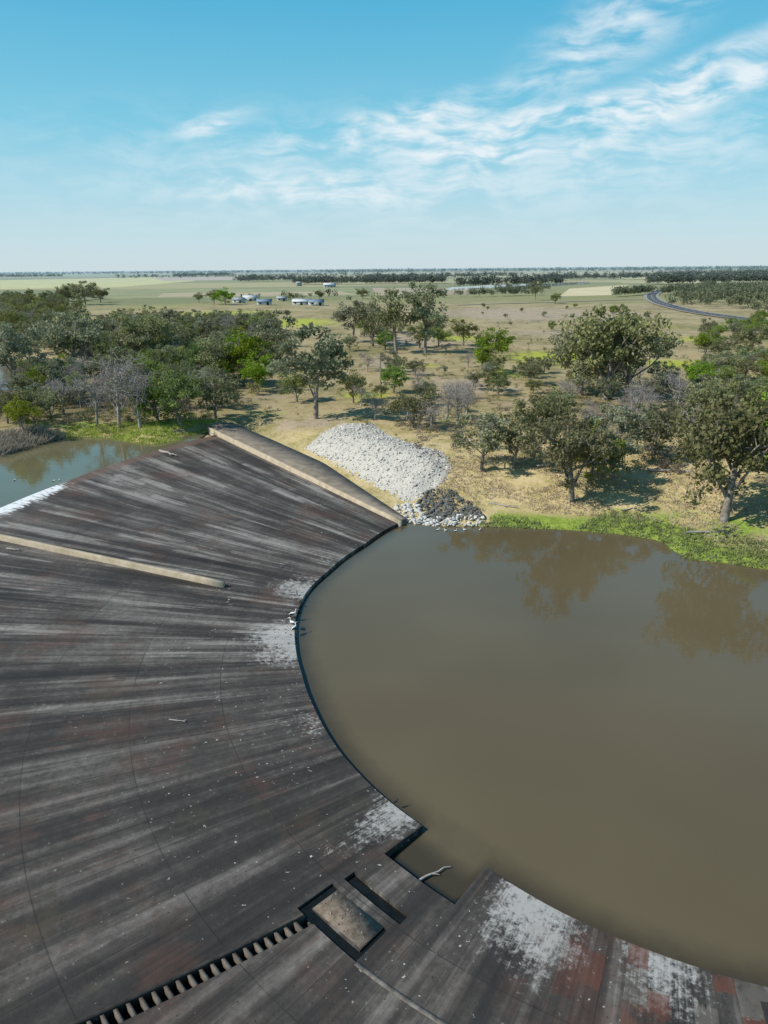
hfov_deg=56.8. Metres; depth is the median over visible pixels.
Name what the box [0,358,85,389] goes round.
lagoon water
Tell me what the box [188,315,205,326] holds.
eucalyptus tree
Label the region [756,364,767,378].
green tree
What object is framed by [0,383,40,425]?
river oak tree
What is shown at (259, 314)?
eucalyptus tree
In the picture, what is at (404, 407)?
dead tree
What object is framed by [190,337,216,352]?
eucalyptus tree
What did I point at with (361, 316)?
river oak tree
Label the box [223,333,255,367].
green tree
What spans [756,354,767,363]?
river oak tree
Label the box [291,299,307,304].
farmhouse
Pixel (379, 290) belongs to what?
crop field
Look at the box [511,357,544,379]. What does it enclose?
river oak tree
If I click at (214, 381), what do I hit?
river oak tree
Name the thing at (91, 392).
dead tree
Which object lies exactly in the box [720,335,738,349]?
eucalyptus tree
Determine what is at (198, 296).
river oak tree
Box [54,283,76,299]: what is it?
river oak tree
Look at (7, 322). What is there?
river oak tree
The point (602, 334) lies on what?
eucalyptus tree
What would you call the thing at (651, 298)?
road
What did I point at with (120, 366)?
eucalyptus tree
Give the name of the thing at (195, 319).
river oak tree
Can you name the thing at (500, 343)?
green tree
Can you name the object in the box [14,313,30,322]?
river oak tree
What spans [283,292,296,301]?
river oak tree
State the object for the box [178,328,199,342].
eucalyptus tree
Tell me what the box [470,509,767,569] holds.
bank green grass
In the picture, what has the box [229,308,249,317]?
green tree
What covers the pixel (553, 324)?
green tree
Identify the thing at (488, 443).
eucalyptus tree
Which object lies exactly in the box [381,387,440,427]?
river oak tree
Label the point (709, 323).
river oak tree
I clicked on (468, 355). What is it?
dead tree
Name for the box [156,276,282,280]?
crop field
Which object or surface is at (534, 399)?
eucalyptus tree
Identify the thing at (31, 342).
eucalyptus tree
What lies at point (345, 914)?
outlet rubble
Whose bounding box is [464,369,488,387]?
eucalyptus tree
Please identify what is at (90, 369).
dead tree
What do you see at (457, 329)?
river oak tree
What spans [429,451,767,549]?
dry grass
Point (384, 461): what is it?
riprap rock slope
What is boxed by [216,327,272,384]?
green tree
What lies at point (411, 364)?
river oak tree
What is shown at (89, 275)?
crop field
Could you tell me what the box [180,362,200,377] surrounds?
eucalyptus tree
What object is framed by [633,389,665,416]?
dead tree
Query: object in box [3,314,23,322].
green tree
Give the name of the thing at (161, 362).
river oak tree
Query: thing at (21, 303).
river oak tree
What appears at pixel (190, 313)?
eucalyptus tree
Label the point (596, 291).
crop field
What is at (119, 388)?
eucalyptus tree
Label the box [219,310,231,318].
eucalyptus tree
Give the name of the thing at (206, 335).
eucalyptus tree
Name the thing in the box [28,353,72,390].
eucalyptus tree
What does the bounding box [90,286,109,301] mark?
river oak tree
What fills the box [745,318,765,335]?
green tree
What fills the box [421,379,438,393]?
green tree
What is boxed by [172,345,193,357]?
river oak tree
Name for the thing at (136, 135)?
sky
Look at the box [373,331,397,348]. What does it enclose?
green tree
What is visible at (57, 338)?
eucalyptus tree
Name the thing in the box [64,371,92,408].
eucalyptus tree
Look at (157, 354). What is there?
river oak tree
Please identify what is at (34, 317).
green tree
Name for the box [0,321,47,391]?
eucalyptus tree
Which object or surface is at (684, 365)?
river oak tree
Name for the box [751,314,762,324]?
river oak tree
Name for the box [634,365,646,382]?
dead tree
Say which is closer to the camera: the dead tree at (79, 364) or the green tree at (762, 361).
the dead tree at (79, 364)
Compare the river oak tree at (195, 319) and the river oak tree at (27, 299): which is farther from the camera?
the river oak tree at (27, 299)
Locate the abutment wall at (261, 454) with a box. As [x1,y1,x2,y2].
[208,427,401,526]
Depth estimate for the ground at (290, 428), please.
157.71 m
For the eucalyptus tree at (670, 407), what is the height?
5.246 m
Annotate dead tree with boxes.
[0,356,30,378]
[0,369,19,392]
[0,379,12,394]
[33,377,59,408]
[37,375,78,413]
[58,354,91,376]
[63,364,88,383]
[70,374,121,424]
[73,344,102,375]
[83,347,153,427]
[84,360,98,381]
[87,364,124,404]
[109,366,153,428]
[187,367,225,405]
[217,312,246,325]
[219,319,234,328]
[350,384,373,405]
[357,351,379,371]
[362,393,388,419]
[388,394,420,420]
[409,369,423,383]
[410,378,424,398]
[416,399,449,430]
[433,380,468,417]
[441,379,478,422]
[445,385,482,414]
[459,379,482,393]
[460,351,473,367]
[473,411,508,431]
[556,380,573,391]
[559,375,588,402]
[578,405,600,416]
[581,412,614,428]
[583,399,601,412]
[605,388,658,435]
[621,374,656,414]
[623,389,639,405]
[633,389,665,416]
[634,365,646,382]
[661,369,702,408]
[676,380,703,407]
[679,407,705,448]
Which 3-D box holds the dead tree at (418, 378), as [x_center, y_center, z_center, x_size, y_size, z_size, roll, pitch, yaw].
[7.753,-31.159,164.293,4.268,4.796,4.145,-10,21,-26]
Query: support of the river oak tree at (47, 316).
on the ground at (290, 428)
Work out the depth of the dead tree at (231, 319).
286.68 m
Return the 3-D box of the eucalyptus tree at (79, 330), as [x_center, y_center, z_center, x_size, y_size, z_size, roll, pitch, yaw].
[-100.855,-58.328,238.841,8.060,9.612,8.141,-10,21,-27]
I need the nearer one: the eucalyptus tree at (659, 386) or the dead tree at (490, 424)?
the dead tree at (490, 424)
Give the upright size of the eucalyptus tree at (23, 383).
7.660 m
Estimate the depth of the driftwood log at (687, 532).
81.38 m
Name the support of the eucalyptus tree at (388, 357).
on the ground at (290, 428)
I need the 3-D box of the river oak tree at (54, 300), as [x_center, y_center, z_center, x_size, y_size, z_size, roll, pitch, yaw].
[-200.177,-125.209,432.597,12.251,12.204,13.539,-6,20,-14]
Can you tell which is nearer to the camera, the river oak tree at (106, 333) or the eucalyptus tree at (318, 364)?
the eucalyptus tree at (318, 364)
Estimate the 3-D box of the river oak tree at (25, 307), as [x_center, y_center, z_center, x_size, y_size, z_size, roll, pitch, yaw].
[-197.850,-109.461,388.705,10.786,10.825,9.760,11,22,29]
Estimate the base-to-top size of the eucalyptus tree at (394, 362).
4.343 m
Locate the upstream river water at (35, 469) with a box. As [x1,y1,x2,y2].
[0,432,207,507]
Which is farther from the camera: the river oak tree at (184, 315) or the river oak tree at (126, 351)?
the river oak tree at (184, 315)
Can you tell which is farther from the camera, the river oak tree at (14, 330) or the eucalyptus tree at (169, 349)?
the river oak tree at (14, 330)
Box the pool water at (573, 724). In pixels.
[295,520,767,986]
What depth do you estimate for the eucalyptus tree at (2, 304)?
396.17 m
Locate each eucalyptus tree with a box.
[0,300,9,312]
[0,306,13,311]
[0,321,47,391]
[0,332,13,345]
[0,389,29,423]
[2,370,40,390]
[7,331,18,342]
[11,296,24,302]
[14,382,46,417]
[18,307,35,318]
[25,333,45,347]
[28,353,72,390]
[30,306,104,358]
[33,387,67,421]
[34,300,44,309]
[34,358,76,393]
[46,363,72,398]
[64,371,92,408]
[68,317,90,332]
[73,325,93,335]
[85,315,115,337]
[86,354,122,380]
[99,321,118,331]
[101,318,119,330]
[104,373,136,408]
[108,328,150,351]
[109,330,134,348]
[110,360,151,388]
[116,360,132,375]
[120,310,138,321]
[147,344,177,363]
[148,340,170,358]
[157,306,180,321]
[168,312,198,324]
[168,322,186,338]
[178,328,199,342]
[179,352,193,366]
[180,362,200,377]
[186,309,200,317]
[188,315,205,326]
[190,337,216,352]
[192,317,215,337]
[196,322,213,335]
[197,313,216,331]
[198,366,218,384]
[202,310,225,323]
[203,330,213,338]
[209,331,220,340]
[210,318,230,330]
[212,331,235,345]
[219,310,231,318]
[220,328,233,338]
[221,340,241,373]
[233,310,256,321]
[234,314,253,328]
[236,329,264,340]
[249,318,266,329]
[252,309,266,317]
[252,309,297,359]
[256,345,277,359]
[259,316,283,329]
[261,322,354,418]
[330,295,378,342]
[371,287,435,352]
[378,348,397,364]
[386,360,401,368]
[390,362,406,372]
[401,280,448,353]
[412,381,435,398]
[439,411,511,471]
[440,363,447,371]
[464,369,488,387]
[471,351,488,364]
[481,362,495,382]
[490,414,541,468]
[518,408,622,501]
[528,394,539,406]
[529,279,543,299]
[546,327,623,394]
[558,303,676,399]
[587,404,647,480]
[595,316,683,398]
[595,377,623,407]
[625,417,652,444]
[642,371,676,400]
[647,361,682,378]
[651,373,675,401]
[654,402,682,422]
[667,391,767,522]
[693,373,712,388]
[695,354,718,377]
[703,352,734,378]
[706,331,720,345]
[706,338,735,355]
[717,348,754,373]
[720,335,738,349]
[723,374,750,411]
[727,322,743,332]
[731,399,746,412]
[743,354,757,363]
[748,379,767,393]
[752,345,767,365]
[755,305,767,315]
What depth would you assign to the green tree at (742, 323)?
284.62 m
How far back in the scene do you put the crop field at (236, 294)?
796.92 m
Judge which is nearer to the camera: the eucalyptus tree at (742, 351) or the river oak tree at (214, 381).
the river oak tree at (214, 381)
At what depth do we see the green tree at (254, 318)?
276.04 m
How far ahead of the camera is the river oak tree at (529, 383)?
154.53 m
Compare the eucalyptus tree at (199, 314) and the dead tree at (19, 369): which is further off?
the eucalyptus tree at (199, 314)
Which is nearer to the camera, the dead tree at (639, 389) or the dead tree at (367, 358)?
the dead tree at (639, 389)
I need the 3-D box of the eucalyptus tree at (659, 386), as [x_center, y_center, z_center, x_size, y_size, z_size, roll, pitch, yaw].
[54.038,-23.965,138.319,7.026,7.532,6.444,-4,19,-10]
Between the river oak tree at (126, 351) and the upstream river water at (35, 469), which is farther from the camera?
the river oak tree at (126, 351)
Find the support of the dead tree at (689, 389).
on the ground at (290, 428)
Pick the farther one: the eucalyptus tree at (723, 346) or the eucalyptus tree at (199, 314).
the eucalyptus tree at (199, 314)
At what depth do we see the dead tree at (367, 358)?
189.45 m
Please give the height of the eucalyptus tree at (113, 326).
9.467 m
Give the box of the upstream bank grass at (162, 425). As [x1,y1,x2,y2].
[64,418,218,444]
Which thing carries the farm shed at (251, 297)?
on the ground at (290, 428)
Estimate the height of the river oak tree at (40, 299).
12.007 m
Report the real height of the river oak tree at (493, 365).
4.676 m
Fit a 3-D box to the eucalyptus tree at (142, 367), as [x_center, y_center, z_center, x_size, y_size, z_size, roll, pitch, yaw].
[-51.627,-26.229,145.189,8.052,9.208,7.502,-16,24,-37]
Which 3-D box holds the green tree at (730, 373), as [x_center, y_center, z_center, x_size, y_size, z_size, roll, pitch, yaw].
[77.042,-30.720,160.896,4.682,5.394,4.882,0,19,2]
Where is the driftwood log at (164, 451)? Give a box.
[159,449,176,455]
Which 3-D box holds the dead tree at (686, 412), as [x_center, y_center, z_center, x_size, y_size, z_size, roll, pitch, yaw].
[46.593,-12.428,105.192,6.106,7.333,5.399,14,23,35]
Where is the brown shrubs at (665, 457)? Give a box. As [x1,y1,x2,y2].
[63,318,767,472]
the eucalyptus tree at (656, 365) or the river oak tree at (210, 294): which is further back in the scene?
the river oak tree at (210, 294)
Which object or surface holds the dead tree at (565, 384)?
on the ground at (290, 428)
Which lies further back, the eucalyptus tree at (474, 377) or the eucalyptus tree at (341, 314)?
the eucalyptus tree at (341, 314)
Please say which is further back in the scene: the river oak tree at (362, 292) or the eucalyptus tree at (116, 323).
the river oak tree at (362, 292)
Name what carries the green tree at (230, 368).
on the ground at (290, 428)
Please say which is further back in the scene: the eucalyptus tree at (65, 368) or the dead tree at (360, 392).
the eucalyptus tree at (65, 368)
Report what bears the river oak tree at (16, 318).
on the ground at (290, 428)
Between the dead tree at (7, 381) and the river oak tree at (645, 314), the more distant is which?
the river oak tree at (645, 314)
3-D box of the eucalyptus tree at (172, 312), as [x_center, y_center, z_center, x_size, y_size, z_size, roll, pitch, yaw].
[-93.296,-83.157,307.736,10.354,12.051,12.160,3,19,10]
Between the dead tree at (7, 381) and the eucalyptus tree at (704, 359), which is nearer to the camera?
the dead tree at (7, 381)
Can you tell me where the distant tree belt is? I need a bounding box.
[0,267,767,285]
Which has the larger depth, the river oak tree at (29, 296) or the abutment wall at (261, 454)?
the river oak tree at (29, 296)
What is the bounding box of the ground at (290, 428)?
[0,266,767,568]
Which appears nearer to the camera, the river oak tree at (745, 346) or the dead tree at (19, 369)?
the dead tree at (19, 369)
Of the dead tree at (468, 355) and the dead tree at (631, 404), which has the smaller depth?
the dead tree at (631, 404)
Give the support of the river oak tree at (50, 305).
on the ground at (290, 428)
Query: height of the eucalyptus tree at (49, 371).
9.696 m
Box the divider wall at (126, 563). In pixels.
[0,534,224,587]
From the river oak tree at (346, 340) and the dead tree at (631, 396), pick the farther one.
the river oak tree at (346, 340)
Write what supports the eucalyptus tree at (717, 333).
on the ground at (290, 428)
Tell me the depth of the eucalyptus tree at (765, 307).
341.67 m
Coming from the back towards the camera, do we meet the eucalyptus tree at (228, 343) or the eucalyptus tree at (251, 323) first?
the eucalyptus tree at (251, 323)
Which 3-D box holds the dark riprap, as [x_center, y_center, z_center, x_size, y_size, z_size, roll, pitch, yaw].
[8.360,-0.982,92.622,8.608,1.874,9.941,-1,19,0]
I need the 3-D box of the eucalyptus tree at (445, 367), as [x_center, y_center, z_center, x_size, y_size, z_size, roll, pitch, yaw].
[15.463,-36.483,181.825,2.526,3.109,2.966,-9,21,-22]
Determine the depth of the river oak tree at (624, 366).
163.74 m
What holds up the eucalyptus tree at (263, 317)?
on the ground at (290, 428)
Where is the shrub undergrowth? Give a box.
[0,337,764,471]
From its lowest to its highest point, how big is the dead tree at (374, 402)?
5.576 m
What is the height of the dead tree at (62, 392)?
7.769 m
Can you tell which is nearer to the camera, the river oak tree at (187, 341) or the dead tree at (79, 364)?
the dead tree at (79, 364)
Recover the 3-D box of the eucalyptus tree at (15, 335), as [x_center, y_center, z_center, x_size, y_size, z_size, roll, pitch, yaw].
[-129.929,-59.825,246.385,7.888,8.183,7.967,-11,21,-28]
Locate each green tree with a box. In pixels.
[2,396,44,430]
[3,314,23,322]
[16,363,57,397]
[29,315,47,322]
[57,352,86,384]
[65,358,90,380]
[122,376,180,420]
[127,355,170,387]
[132,351,156,386]
[150,369,203,426]
[163,347,183,364]
[172,320,202,338]
[183,339,215,370]
[205,377,239,407]
[206,358,235,378]
[210,287,235,304]
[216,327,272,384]
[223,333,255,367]
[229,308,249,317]
[235,313,261,325]
[237,350,274,390]
[313,290,325,298]
[355,320,370,336]
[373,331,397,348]
[379,364,408,392]
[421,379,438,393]
[431,326,450,345]
[472,326,515,370]
[546,390,564,399]
[548,320,556,330]
[575,420,626,482]
[684,359,717,384]
[690,328,724,354]
[712,322,728,337]
[713,365,735,384]
[724,316,740,329]
[730,392,767,461]
[733,319,749,332]
[742,319,752,324]
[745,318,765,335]
[749,312,765,321]
[750,376,767,385]
[754,359,767,374]
[756,310,767,320]
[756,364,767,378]
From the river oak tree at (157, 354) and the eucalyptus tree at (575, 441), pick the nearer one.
the eucalyptus tree at (575, 441)
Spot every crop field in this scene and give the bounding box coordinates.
[0,277,193,288]
[39,275,158,276]
[105,287,365,298]
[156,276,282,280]
[158,291,355,296]
[372,288,469,294]
[561,285,626,295]
[619,274,750,278]
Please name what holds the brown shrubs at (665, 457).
on the ground at (290, 428)
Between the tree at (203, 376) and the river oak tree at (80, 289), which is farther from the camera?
the river oak tree at (80, 289)
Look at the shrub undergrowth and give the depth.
145.51 m
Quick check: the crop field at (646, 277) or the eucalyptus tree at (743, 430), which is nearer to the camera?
the eucalyptus tree at (743, 430)
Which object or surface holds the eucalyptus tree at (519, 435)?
on the ground at (290, 428)
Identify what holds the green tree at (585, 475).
on the ground at (290, 428)
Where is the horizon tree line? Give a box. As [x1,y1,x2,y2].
[1,265,767,274]
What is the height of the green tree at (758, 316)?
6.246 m
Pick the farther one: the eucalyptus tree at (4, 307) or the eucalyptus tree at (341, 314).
the eucalyptus tree at (4, 307)
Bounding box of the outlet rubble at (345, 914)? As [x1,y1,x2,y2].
[324,893,363,939]
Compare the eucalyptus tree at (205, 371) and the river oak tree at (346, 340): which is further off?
the river oak tree at (346, 340)
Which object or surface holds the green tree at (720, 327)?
on the ground at (290, 428)
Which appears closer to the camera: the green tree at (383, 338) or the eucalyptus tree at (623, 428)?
the eucalyptus tree at (623, 428)
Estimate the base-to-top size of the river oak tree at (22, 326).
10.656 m
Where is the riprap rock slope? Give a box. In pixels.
[304,422,451,501]
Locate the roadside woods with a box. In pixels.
[664,279,767,309]
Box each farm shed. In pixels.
[231,297,245,302]
[242,295,257,300]
[276,296,286,300]
[323,283,335,286]
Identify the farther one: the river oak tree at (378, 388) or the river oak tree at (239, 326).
the river oak tree at (239, 326)
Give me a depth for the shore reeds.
118.55 m
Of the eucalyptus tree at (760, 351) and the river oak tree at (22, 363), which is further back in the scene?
the eucalyptus tree at (760, 351)
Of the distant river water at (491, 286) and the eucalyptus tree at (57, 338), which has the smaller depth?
the eucalyptus tree at (57, 338)
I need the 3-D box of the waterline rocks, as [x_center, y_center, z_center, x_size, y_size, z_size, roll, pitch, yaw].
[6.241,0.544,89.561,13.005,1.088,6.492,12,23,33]
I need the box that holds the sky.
[0,0,767,271]
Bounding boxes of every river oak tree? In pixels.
[0,309,17,318]
[0,314,19,323]
[0,319,15,328]
[0,322,25,334]
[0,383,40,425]
[5,297,16,308]
[6,293,21,301]
[9,319,40,338]
[10,302,32,311]
[12,319,36,339]
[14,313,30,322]
[14,358,55,384]
[16,301,30,307]
[17,294,32,303]
[18,294,36,303]
[28,303,53,314]
[32,317,53,339]
[33,296,44,303]
[33,312,53,320]
[37,290,53,298]
[40,300,60,311]
[44,296,64,312]
[52,302,65,311]
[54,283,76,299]
[62,297,88,312]
[67,280,97,304]
[71,334,118,363]
[87,352,117,372]
[89,339,126,373]
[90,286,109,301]
[98,326,117,337]
[105,346,150,370]
[109,304,185,353]
[112,308,134,317]
[137,357,163,375]
[138,346,164,363]
[148,364,186,389]
[151,333,181,351]
[158,359,186,377]
[171,311,189,319]
[172,336,200,349]
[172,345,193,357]
[184,317,215,334]
[188,366,242,417]
[192,292,202,299]
[194,335,253,377]
[204,289,220,303]
[212,320,246,337]
[230,321,246,331]
[257,334,297,361]
[276,370,313,401]
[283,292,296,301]
[336,369,366,402]
[340,333,358,350]
[346,299,391,345]
[355,288,369,298]
[371,381,388,398]
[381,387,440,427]
[390,355,404,365]
[403,357,428,375]
[406,321,435,347]
[448,319,479,345]
[477,368,506,391]
[479,359,498,371]
[483,374,511,395]
[492,355,506,368]
[497,392,569,457]
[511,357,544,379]
[517,356,543,377]
[524,377,543,392]
[536,386,581,422]
[537,356,551,372]
[550,292,561,303]
[565,364,593,390]
[614,358,635,373]
[622,402,689,458]
[643,311,651,317]
[681,359,700,378]
[681,376,735,411]
[697,324,720,336]
[700,318,717,332]
[702,379,743,409]
[729,322,767,348]
[730,333,743,346]
[730,358,767,381]
[734,343,756,356]
[741,375,767,408]
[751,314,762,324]
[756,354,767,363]
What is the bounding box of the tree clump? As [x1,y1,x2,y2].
[2,282,693,299]
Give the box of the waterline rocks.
[394,502,484,525]
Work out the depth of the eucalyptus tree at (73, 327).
250.60 m
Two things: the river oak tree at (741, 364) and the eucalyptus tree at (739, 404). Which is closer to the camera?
the eucalyptus tree at (739, 404)
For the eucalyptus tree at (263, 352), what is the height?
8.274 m
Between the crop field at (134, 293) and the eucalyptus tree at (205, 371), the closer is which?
the eucalyptus tree at (205, 371)
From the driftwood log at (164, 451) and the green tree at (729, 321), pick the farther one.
the green tree at (729, 321)
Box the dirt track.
[456,299,645,304]
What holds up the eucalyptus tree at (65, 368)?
on the ground at (290, 428)
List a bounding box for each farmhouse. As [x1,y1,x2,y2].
[256,299,271,304]
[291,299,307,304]
[307,299,323,305]
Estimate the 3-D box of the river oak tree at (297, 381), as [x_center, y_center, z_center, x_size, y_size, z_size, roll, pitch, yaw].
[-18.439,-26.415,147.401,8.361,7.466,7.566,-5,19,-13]
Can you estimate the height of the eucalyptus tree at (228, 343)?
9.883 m
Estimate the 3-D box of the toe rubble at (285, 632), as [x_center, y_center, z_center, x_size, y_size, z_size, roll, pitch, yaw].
[-8.544,10.526,60.603,1.889,0.215,8.915,-3,19,-6]
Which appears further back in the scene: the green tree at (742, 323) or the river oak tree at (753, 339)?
the green tree at (742, 323)
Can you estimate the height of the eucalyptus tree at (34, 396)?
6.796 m
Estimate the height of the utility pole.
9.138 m
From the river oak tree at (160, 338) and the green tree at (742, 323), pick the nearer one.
the river oak tree at (160, 338)
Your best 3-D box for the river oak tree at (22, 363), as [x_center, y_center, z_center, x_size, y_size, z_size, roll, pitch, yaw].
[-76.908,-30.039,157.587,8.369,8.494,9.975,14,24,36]
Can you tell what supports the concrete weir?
on the ground at (290, 428)
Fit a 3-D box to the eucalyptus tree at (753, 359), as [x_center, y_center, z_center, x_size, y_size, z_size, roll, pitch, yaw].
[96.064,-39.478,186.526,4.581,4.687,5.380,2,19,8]
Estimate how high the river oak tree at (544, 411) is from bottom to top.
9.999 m
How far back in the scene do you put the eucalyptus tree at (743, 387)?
131.82 m
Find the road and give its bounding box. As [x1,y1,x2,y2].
[644,289,764,321]
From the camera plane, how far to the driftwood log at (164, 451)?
112.13 m
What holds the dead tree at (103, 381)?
on the ground at (290, 428)
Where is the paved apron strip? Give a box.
[205,422,406,523]
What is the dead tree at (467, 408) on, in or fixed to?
on the ground at (290, 428)
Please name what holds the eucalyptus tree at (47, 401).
on the ground at (290, 428)
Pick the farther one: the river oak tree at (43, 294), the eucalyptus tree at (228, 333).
the river oak tree at (43, 294)
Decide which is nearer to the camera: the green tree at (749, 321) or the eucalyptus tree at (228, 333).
the eucalyptus tree at (228, 333)
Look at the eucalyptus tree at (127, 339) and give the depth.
197.22 m
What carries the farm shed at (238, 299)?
on the ground at (290, 428)
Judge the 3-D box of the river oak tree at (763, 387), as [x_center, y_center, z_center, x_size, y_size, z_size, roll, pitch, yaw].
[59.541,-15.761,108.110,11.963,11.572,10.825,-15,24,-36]
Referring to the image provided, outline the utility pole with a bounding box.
[380,353,380,393]
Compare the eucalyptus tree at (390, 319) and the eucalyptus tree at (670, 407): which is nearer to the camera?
the eucalyptus tree at (670, 407)
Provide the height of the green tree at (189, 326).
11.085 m
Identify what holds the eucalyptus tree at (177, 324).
on the ground at (290, 428)
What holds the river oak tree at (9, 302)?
on the ground at (290, 428)
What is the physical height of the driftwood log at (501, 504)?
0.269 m
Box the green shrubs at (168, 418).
[0,338,747,473]
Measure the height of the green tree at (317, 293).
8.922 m
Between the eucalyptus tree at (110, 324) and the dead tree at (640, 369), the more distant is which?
the eucalyptus tree at (110, 324)
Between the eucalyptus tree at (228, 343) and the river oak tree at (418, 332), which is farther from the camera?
the river oak tree at (418, 332)
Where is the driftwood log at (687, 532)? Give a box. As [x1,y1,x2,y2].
[685,530,734,533]
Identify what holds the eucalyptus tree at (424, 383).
on the ground at (290, 428)
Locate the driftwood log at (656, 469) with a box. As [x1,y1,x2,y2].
[647,468,698,472]
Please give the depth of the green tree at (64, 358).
171.93 m
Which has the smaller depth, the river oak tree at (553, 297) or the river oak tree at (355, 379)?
the river oak tree at (355, 379)
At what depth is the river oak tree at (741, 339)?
237.82 m
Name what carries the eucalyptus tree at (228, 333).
on the ground at (290, 428)
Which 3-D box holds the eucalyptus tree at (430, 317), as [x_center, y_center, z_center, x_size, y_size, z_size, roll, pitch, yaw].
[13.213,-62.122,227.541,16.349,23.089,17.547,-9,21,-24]
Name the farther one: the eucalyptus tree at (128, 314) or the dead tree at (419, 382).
the eucalyptus tree at (128, 314)
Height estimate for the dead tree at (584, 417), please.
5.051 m
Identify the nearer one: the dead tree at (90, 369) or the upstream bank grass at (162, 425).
the upstream bank grass at (162, 425)
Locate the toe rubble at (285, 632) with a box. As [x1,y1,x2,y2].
[273,611,294,661]
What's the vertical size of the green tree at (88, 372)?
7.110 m
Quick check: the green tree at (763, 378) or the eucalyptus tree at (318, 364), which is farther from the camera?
the green tree at (763, 378)
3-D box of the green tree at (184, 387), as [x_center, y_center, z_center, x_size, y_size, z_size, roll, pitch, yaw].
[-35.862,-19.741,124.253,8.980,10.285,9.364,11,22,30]
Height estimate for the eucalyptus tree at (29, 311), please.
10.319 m
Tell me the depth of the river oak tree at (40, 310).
370.84 m
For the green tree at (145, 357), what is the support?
on the ground at (290, 428)
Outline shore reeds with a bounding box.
[0,422,67,455]
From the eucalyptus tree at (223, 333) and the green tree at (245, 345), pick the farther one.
the eucalyptus tree at (223, 333)
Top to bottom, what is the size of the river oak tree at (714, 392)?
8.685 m
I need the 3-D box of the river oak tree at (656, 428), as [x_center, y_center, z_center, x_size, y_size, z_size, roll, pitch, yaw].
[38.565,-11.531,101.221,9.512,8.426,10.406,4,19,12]
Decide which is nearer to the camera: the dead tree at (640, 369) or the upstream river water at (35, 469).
the upstream river water at (35, 469)
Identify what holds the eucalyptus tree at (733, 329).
on the ground at (290, 428)
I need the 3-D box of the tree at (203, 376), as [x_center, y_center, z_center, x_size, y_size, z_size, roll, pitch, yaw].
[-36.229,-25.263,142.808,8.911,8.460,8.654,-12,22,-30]
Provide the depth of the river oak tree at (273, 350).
190.83 m
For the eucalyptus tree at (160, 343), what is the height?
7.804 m
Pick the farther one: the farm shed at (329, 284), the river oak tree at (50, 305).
the farm shed at (329, 284)
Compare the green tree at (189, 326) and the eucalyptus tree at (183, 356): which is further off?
the green tree at (189, 326)
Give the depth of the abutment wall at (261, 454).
102.82 m
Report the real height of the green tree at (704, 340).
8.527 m
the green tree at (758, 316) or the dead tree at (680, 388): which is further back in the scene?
the green tree at (758, 316)
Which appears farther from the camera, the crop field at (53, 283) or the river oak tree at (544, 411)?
the crop field at (53, 283)
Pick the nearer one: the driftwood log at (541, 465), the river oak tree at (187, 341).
the driftwood log at (541, 465)
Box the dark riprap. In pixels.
[417,488,484,520]
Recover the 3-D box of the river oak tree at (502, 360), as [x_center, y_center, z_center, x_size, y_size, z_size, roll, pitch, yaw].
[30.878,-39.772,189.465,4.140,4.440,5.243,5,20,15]
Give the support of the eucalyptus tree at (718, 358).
on the ground at (290, 428)
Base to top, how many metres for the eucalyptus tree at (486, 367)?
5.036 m
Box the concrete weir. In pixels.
[0,435,767,1023]
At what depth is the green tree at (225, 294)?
552.40 m
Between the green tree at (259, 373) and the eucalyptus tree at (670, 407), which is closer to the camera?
the eucalyptus tree at (670, 407)
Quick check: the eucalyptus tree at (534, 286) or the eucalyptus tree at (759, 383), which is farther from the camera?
the eucalyptus tree at (534, 286)
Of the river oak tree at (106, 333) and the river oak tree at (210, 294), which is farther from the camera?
the river oak tree at (210, 294)
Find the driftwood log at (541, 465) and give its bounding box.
[536,462,562,466]
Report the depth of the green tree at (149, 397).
126.31 m
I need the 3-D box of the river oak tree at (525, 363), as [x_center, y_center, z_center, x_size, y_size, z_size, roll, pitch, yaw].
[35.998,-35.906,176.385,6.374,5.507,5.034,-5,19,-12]
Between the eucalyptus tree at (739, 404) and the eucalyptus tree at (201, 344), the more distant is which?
the eucalyptus tree at (201, 344)
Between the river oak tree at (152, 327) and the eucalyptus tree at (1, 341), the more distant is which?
the eucalyptus tree at (1, 341)
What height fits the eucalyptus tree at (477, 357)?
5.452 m
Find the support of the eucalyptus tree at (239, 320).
on the ground at (290, 428)
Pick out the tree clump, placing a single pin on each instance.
(614, 290)
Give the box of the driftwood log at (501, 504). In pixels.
[489,502,517,507]
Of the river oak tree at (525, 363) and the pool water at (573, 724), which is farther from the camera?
the river oak tree at (525, 363)
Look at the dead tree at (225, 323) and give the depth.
248.97 m
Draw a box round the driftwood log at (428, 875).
[418,866,449,880]
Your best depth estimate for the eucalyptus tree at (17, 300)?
486.46 m
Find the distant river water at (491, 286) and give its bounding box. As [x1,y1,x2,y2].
[446,281,589,289]
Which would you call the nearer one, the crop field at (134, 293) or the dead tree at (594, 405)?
the dead tree at (594, 405)
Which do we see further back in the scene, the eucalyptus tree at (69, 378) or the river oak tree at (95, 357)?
the river oak tree at (95, 357)
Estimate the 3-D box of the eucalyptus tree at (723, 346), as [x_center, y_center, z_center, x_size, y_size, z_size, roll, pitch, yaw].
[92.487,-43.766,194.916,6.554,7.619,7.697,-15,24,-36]
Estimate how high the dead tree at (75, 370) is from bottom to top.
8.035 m
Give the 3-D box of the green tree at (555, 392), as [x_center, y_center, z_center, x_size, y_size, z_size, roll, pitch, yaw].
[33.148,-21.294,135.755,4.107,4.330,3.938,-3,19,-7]
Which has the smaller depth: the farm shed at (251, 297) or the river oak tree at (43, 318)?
the river oak tree at (43, 318)

